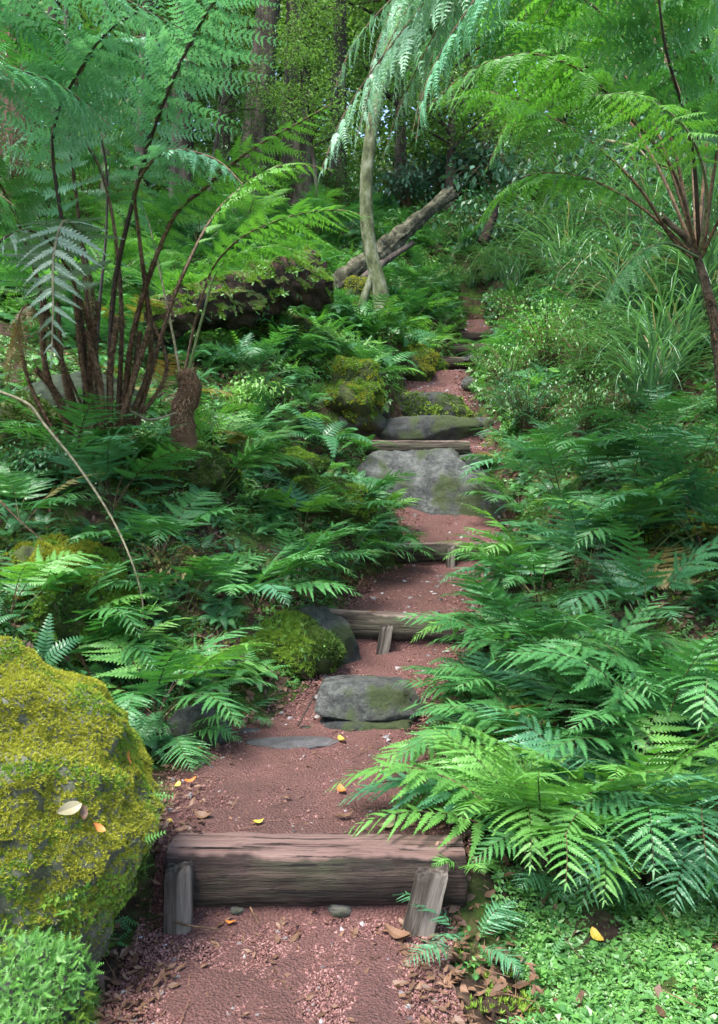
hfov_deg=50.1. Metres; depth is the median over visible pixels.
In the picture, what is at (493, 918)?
fern
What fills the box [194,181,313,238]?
fern
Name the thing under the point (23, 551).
moss mound
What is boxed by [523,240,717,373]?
sedge clump
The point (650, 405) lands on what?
fern
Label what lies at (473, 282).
sedge clump
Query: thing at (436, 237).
fern
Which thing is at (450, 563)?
wooden stake
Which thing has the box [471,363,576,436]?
shrub
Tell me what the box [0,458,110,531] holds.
fern
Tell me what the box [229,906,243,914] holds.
stone
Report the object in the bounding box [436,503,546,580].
fern
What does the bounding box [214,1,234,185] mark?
tree
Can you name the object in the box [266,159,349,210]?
fern
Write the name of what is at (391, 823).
fallen leaf
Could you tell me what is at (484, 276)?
sedge clump
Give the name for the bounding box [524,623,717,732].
fern
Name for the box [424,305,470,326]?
fern
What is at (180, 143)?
tree
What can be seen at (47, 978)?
shrub
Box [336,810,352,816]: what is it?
fallen leaf
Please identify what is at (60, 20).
tree
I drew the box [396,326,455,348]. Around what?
fern
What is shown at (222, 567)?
fern
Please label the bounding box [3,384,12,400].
fern
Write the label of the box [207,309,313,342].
moss mound
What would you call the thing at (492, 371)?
shrub
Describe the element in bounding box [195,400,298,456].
fern
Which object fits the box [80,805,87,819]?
fallen leaf
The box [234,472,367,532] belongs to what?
fern
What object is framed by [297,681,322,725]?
twig
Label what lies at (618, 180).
shrub
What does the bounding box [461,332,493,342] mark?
log step
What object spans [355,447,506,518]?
boulder
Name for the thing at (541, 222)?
sedge clump
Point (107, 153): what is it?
tree
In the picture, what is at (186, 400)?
tree fern
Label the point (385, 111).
sky
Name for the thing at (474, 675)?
fern
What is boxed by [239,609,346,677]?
moss mound
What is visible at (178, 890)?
wooden stake
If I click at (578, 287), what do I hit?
shrub
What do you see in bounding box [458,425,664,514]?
fern
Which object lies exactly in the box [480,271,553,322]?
shrub
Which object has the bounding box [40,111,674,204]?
distant undergrowth
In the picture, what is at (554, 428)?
fern
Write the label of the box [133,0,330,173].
tree
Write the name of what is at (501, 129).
tree
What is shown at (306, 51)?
tree
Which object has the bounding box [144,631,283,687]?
fern
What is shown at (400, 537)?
fern
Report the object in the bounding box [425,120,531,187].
shrub
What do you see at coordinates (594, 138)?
shrub
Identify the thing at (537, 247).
shrub
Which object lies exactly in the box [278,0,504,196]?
tree
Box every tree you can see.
[0,0,46,216]
[35,0,126,97]
[42,0,59,205]
[43,0,115,199]
[60,0,211,189]
[70,0,250,191]
[76,0,146,235]
[127,0,174,202]
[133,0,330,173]
[149,0,305,219]
[167,0,195,209]
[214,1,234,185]
[226,0,377,241]
[230,0,280,221]
[237,0,393,179]
[266,73,279,194]
[278,0,312,212]
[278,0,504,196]
[312,3,423,117]
[329,0,362,203]
[338,0,547,212]
[352,0,588,183]
[356,5,410,314]
[437,0,683,167]
[515,0,717,142]
[593,0,716,138]
[595,18,717,155]
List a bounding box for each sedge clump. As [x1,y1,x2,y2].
[70,425,157,467]
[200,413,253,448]
[405,258,464,281]
[426,205,501,249]
[437,261,479,292]
[446,228,522,282]
[452,217,573,289]
[456,260,483,287]
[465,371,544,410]
[472,182,654,299]
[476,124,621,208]
[477,168,592,241]
[504,131,675,243]
[514,187,717,316]
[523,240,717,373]
[523,279,715,406]
[534,129,717,253]
[555,168,717,324]
[569,80,717,232]
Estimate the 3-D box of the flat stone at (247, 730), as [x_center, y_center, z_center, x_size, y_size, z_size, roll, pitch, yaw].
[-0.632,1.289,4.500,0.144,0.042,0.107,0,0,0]
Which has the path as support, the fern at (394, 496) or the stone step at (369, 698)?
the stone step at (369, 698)
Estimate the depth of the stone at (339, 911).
2.92 m
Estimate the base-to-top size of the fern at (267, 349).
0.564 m
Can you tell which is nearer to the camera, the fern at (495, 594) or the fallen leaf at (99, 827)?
the fallen leaf at (99, 827)
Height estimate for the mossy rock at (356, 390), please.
0.992 m
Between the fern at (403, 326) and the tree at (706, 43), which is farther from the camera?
the tree at (706, 43)
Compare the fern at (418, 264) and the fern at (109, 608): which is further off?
the fern at (418, 264)
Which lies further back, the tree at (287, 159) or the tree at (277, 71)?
the tree at (277, 71)
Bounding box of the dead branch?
[345,240,414,294]
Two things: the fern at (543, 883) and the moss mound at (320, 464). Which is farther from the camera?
the moss mound at (320, 464)
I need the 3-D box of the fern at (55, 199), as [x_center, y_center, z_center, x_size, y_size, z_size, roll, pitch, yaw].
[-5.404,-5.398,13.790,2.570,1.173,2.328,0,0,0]
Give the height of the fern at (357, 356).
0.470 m
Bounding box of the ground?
[0,172,717,1023]
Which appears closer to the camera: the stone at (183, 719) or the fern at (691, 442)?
the stone at (183, 719)
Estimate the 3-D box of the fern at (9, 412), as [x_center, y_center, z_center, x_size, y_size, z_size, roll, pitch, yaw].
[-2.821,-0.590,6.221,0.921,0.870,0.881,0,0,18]
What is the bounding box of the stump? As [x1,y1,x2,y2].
[477,203,498,246]
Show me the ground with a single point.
(484, 882)
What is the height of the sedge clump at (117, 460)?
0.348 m
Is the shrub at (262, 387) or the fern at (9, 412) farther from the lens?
the shrub at (262, 387)
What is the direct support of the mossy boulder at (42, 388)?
on the ground
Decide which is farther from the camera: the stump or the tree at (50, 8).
the tree at (50, 8)
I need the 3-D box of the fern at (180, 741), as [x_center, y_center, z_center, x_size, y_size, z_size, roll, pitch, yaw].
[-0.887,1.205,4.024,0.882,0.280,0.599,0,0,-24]
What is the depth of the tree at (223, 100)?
15.00 m
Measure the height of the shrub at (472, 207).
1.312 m
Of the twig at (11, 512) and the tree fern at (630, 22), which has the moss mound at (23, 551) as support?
the twig at (11, 512)
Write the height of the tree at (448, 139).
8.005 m
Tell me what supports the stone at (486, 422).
on the ground
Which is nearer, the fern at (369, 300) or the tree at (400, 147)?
the fern at (369, 300)
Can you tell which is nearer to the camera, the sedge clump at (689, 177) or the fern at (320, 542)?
the fern at (320, 542)
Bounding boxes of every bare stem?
[0,390,143,634]
[605,139,648,158]
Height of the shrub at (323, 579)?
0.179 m
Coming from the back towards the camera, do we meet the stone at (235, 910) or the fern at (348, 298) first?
the fern at (348, 298)
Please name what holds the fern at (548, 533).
on the ground
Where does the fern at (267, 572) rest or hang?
on the ground
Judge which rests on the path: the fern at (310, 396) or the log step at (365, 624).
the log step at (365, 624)
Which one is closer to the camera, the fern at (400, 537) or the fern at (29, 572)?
the fern at (29, 572)
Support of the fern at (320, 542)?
on the ground
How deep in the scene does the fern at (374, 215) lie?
16.23 m
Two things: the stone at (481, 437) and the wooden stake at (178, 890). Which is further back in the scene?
the stone at (481, 437)
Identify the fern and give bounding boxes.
[0,0,257,261]
[0,0,335,440]
[0,166,121,231]
[0,236,111,313]
[0,386,72,459]
[0,391,187,478]
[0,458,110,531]
[0,544,130,623]
[0,549,174,638]
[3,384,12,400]
[20,601,204,675]
[22,213,188,291]
[27,423,210,514]
[67,488,248,559]
[68,183,204,246]
[77,626,279,727]
[84,294,165,330]
[86,425,319,500]
[101,353,239,411]
[103,549,272,610]
[104,225,222,293]
[118,178,368,451]
[133,701,258,772]
[135,177,262,246]
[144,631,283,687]
[155,265,236,289]
[165,387,254,447]
[176,538,362,611]
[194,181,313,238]
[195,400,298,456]
[196,333,277,378]
[208,517,398,589]
[211,324,321,379]
[218,696,279,726]
[226,385,331,430]
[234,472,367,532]
[245,301,360,360]
[252,182,359,239]
[252,233,326,258]
[254,405,326,440]
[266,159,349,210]
[271,469,419,511]
[287,383,332,409]
[292,274,343,312]
[294,192,395,242]
[314,288,367,323]
[318,511,415,570]
[319,0,595,177]
[324,723,686,891]
[327,284,414,324]
[327,462,350,473]
[341,346,426,376]
[343,295,436,344]
[347,520,439,558]
[370,675,650,771]
[373,488,422,517]
[382,260,444,289]
[386,279,458,318]
[389,645,544,732]
[389,733,671,874]
[390,246,465,291]
[391,0,717,442]
[392,891,528,976]
[395,589,685,681]
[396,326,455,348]
[408,225,485,263]
[409,571,595,660]
[410,316,481,351]
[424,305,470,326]
[430,846,502,873]
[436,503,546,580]
[438,529,575,610]
[443,591,717,743]
[443,761,712,907]
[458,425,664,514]
[458,470,520,515]
[460,440,541,474]
[465,691,717,838]
[476,605,717,772]
[492,488,682,583]
[497,399,714,491]
[497,833,657,909]
[500,720,717,913]
[510,403,625,457]
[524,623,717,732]
[529,470,717,564]
[550,736,717,912]
[555,516,717,632]
[569,383,716,436]
[583,433,717,551]
[587,410,717,462]
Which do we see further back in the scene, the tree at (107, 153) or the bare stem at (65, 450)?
the tree at (107, 153)
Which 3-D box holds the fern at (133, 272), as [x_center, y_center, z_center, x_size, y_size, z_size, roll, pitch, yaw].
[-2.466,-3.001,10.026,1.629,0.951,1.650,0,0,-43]
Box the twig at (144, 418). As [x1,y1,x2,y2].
[120,405,176,420]
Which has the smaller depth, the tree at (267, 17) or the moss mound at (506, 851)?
the moss mound at (506, 851)
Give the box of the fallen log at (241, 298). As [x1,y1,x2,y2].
[142,243,338,346]
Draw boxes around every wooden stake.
[163,861,193,935]
[376,624,392,654]
[402,863,448,938]
[446,544,454,567]
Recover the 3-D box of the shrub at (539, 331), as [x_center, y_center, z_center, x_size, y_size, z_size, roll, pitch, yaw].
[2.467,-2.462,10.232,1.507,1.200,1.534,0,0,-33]
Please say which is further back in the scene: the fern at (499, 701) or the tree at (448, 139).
the tree at (448, 139)
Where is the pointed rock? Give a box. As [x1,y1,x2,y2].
[298,604,360,664]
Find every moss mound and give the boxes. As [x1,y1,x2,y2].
[0,530,129,605]
[24,567,141,666]
[116,442,242,498]
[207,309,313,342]
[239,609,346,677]
[243,445,330,485]
[277,474,379,528]
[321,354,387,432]
[341,275,371,308]
[400,344,449,381]
[449,770,535,863]
[618,448,717,546]
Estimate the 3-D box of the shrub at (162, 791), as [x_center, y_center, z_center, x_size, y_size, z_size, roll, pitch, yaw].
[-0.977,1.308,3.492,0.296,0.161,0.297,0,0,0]
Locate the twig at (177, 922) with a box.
[158,912,220,929]
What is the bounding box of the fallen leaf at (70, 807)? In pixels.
[56,801,81,814]
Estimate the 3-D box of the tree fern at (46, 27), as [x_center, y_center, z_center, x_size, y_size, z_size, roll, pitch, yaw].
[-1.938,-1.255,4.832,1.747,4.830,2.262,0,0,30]
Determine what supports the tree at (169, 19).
on the ground
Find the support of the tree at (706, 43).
on the ground
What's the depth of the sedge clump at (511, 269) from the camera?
14.64 m
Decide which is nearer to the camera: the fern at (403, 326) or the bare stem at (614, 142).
the bare stem at (614, 142)
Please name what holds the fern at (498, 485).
on the ground
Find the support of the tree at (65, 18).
on the ground
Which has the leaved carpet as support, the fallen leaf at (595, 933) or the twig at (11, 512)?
the fallen leaf at (595, 933)
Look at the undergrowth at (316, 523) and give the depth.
6.63 m
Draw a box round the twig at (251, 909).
[249,906,259,924]
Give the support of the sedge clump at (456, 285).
on the ground
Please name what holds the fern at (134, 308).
on the ground
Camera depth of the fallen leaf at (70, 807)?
2.32 m
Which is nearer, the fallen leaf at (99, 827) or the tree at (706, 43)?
the fallen leaf at (99, 827)
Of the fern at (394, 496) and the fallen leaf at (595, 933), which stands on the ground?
the fern at (394, 496)
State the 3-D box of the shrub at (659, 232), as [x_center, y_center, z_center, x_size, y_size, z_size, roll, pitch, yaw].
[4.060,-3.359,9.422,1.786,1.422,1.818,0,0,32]
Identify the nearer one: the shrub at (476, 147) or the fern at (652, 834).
the fern at (652, 834)
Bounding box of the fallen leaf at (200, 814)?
[194,811,211,817]
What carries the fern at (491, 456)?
on the ground
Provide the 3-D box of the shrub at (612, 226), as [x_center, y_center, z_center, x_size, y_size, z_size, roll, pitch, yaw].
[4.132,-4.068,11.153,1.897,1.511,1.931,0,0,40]
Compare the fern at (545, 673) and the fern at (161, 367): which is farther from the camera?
the fern at (161, 367)
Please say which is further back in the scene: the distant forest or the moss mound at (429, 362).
the distant forest
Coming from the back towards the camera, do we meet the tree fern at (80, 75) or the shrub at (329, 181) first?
the shrub at (329, 181)
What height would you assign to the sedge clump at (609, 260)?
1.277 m
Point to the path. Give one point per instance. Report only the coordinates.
(213, 995)
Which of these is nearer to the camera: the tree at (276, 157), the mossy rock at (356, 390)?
the mossy rock at (356, 390)
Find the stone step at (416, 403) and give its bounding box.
[398,390,472,417]
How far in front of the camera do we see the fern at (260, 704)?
4.62 m
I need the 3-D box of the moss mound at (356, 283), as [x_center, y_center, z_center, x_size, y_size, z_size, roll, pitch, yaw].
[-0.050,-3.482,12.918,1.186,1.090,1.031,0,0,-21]
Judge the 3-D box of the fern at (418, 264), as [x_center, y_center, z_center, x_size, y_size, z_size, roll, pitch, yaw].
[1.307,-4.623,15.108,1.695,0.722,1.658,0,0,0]
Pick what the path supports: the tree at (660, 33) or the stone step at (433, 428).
the stone step at (433, 428)
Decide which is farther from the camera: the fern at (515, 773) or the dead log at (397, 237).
the dead log at (397, 237)
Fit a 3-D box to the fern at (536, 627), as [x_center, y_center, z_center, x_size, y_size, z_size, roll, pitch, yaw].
[1.198,0.748,4.594,1.604,0.587,1.276,0,0,34]
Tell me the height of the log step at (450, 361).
0.224 m
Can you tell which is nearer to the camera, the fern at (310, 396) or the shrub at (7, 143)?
the fern at (310, 396)
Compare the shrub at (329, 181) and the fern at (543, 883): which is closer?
the fern at (543, 883)
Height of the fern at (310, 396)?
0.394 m
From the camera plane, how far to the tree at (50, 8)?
18.87 m
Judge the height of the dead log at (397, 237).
2.991 m
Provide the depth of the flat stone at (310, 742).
4.24 m
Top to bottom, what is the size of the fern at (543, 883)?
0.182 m
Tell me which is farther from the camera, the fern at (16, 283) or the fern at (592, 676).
the fern at (16, 283)
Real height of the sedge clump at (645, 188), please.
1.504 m
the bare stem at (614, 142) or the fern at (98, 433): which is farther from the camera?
the bare stem at (614, 142)
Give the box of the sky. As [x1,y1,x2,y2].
[40,11,688,191]
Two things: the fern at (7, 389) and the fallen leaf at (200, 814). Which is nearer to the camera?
the fallen leaf at (200, 814)
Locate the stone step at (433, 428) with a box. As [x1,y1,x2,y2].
[378,415,483,440]
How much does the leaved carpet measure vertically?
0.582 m
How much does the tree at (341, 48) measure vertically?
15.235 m
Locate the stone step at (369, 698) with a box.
[315,675,423,721]
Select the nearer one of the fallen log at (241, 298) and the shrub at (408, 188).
the fallen log at (241, 298)
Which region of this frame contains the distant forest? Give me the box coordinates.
[34,0,714,201]
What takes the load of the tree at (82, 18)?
on the ground
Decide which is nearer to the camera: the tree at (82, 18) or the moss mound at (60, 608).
the moss mound at (60, 608)
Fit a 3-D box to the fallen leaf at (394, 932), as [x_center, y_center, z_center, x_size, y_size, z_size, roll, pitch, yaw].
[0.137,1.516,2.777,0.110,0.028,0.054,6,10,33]
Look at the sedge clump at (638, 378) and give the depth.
7.49 m
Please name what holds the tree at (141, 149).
on the ground
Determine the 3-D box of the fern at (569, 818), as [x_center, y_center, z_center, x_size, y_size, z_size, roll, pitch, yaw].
[0.895,1.289,3.210,1.095,0.431,1.188,0,0,0]
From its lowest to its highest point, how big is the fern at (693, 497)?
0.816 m
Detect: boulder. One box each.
[0,635,172,968]
[21,371,149,414]
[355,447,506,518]
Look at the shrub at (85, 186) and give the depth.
14.64 m
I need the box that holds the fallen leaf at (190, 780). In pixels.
[184,776,195,781]
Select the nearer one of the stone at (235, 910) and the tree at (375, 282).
the stone at (235, 910)
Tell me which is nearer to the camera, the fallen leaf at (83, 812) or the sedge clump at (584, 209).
the fallen leaf at (83, 812)
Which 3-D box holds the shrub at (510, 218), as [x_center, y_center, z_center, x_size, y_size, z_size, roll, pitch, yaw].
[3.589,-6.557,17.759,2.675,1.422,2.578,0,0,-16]
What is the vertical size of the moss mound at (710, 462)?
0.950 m
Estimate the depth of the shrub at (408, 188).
19.95 m
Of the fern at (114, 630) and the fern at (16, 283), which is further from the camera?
the fern at (16, 283)
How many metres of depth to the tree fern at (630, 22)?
4.53 m
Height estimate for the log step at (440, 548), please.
0.194 m
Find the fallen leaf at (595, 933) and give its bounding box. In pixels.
[590,927,603,940]
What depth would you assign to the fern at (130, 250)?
10.39 m
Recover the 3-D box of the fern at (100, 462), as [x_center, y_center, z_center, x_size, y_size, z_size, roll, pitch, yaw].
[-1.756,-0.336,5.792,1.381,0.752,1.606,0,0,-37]
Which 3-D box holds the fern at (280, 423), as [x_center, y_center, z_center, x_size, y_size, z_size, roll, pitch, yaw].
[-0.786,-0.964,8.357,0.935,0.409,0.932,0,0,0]
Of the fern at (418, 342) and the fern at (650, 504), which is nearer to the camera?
the fern at (650, 504)
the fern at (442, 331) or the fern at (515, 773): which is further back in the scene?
the fern at (442, 331)
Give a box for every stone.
[162,703,231,751]
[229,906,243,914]
[239,728,259,732]
[245,736,339,748]
[320,718,414,731]
[328,904,351,918]
[339,413,386,435]
[382,403,389,418]
[459,454,494,469]
[461,376,476,392]
[463,355,479,365]
[476,417,493,427]
[479,430,490,440]
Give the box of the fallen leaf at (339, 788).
[337,784,345,791]
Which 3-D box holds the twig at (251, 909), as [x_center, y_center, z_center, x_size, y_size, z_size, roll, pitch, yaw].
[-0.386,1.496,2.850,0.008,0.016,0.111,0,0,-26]
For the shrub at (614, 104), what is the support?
on the ground
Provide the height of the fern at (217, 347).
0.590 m
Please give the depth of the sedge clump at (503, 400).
9.45 m
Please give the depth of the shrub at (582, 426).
7.62 m
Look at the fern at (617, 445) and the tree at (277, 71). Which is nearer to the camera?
the fern at (617, 445)
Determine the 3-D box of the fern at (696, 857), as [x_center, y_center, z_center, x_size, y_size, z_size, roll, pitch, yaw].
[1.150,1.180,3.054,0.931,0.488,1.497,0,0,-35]
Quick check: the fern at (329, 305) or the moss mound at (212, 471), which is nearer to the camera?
the moss mound at (212, 471)
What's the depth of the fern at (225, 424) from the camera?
6.78 m
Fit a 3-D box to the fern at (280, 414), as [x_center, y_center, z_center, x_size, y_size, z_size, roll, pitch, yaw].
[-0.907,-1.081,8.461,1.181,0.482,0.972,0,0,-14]
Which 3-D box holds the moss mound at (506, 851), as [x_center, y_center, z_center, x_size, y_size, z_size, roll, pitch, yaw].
[0.612,1.400,3.473,0.512,0.430,0.452,0,0,35]
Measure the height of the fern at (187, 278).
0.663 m
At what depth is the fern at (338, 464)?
7.91 m
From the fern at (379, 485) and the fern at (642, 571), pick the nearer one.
the fern at (642, 571)
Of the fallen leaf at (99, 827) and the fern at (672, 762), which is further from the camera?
the fern at (672, 762)
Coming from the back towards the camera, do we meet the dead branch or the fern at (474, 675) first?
the dead branch
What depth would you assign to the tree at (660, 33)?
20.88 m
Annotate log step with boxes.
[163,832,467,907]
[328,608,489,644]
[354,440,469,455]
[394,542,501,563]
[439,357,473,369]
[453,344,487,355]
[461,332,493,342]
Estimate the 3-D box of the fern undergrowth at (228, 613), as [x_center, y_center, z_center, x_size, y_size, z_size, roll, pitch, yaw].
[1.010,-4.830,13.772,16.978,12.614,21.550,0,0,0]
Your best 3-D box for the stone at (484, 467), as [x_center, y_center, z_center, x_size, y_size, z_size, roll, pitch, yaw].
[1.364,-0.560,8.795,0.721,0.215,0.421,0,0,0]
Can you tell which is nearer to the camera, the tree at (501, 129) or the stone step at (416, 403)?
the stone step at (416, 403)
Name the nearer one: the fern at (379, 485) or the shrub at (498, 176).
the fern at (379, 485)
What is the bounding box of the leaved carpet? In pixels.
[496,837,717,1023]
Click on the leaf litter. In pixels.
(500, 983)
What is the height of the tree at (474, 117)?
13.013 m
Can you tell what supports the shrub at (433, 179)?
on the ground
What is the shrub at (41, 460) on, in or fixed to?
on the ground
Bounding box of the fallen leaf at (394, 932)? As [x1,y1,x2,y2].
[384,923,409,937]
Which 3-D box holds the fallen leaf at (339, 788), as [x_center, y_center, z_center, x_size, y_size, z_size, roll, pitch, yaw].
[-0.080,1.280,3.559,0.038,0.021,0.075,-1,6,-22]
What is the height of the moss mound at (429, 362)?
0.873 m
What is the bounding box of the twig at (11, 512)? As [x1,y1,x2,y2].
[0,500,43,541]
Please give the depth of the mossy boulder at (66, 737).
2.40 m
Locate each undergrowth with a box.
[0,143,717,861]
[0,145,717,1023]
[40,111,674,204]
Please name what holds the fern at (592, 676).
on the ground
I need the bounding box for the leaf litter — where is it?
[0,335,717,1023]
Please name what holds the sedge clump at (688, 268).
on the ground
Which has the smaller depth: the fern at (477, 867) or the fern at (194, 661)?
the fern at (477, 867)
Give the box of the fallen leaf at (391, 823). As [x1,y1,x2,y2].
[377,816,394,827]
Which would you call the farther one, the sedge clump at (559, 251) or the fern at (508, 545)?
the sedge clump at (559, 251)
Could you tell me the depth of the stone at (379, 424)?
9.51 m
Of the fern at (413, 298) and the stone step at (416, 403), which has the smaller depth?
the stone step at (416, 403)
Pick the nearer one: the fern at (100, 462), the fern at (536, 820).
the fern at (536, 820)
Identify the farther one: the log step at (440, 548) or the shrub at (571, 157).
the shrub at (571, 157)
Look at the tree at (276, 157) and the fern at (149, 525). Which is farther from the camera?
the tree at (276, 157)
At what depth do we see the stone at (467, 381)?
11.31 m
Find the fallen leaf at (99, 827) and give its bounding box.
[94,822,104,831]
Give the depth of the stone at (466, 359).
13.09 m
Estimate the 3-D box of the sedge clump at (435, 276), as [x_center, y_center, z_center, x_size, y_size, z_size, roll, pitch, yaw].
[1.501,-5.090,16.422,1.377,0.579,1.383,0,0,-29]
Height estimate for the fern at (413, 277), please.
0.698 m
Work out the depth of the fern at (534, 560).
5.15 m
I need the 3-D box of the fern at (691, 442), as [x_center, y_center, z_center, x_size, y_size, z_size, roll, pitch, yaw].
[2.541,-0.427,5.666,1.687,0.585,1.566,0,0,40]
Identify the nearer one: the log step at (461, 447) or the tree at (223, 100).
the log step at (461, 447)
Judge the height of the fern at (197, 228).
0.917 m
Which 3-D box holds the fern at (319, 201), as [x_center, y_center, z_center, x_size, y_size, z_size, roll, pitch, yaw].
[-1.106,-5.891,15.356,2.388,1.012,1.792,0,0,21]
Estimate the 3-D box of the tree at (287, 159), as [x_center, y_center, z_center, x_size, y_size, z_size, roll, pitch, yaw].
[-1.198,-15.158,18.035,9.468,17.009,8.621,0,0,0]
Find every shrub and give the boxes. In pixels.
[0,124,83,190]
[0,432,77,482]
[0,919,104,1023]
[3,132,162,222]
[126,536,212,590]
[153,138,282,208]
[157,781,176,806]
[209,370,292,410]
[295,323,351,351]
[306,146,384,208]
[307,569,344,587]
[373,153,463,211]
[385,141,488,194]
[424,181,505,241]
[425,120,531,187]
[439,141,576,214]
[464,190,562,252]
[465,331,549,388]
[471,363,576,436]
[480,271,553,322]
[485,274,600,367]
[493,205,581,279]
[514,107,652,180]
[525,293,645,383]
[531,132,672,209]
[535,222,633,310]
[537,360,650,434]
[548,105,716,187]
[562,53,687,153]
[571,173,704,270]
[617,190,717,289]
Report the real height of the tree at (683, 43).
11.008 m
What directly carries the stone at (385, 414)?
on the ground
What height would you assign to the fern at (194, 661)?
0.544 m
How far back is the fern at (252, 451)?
6.26 m
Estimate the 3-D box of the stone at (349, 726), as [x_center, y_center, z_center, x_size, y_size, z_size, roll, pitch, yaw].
[0.050,1.298,4.641,0.592,0.125,0.328,0,0,0]
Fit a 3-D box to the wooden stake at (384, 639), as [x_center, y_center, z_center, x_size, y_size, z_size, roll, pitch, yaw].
[0.172,0.953,5.433,0.090,0.320,0.063,10,-1,-6]
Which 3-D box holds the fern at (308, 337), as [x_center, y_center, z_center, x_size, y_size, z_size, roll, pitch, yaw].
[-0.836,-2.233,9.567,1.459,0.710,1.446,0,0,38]
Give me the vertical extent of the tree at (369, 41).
16.007 m
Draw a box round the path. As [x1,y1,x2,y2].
[113,319,503,1023]
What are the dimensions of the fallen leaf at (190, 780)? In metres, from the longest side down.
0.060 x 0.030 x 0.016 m
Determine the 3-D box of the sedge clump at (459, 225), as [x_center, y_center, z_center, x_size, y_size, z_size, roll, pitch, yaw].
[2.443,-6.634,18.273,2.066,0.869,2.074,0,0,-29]
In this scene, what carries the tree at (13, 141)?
on the ground
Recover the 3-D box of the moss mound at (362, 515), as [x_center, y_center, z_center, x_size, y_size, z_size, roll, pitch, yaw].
[-0.324,-0.055,6.902,0.950,0.587,0.827,0,0,-36]
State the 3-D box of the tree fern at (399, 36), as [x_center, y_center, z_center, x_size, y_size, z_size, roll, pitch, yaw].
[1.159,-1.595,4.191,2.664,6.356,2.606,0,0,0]
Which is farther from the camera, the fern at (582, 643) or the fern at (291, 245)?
the fern at (291, 245)
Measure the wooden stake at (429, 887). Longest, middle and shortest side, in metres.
0.478 x 0.120 x 0.078 m
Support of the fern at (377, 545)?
on the ground
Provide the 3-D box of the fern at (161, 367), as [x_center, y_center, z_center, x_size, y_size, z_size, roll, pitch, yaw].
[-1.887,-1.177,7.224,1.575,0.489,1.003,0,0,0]
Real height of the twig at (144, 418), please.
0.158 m
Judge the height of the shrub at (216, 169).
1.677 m
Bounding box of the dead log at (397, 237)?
[332,187,457,290]
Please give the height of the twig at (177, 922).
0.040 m
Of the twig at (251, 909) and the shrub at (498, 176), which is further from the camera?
the shrub at (498, 176)
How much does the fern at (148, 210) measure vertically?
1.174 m

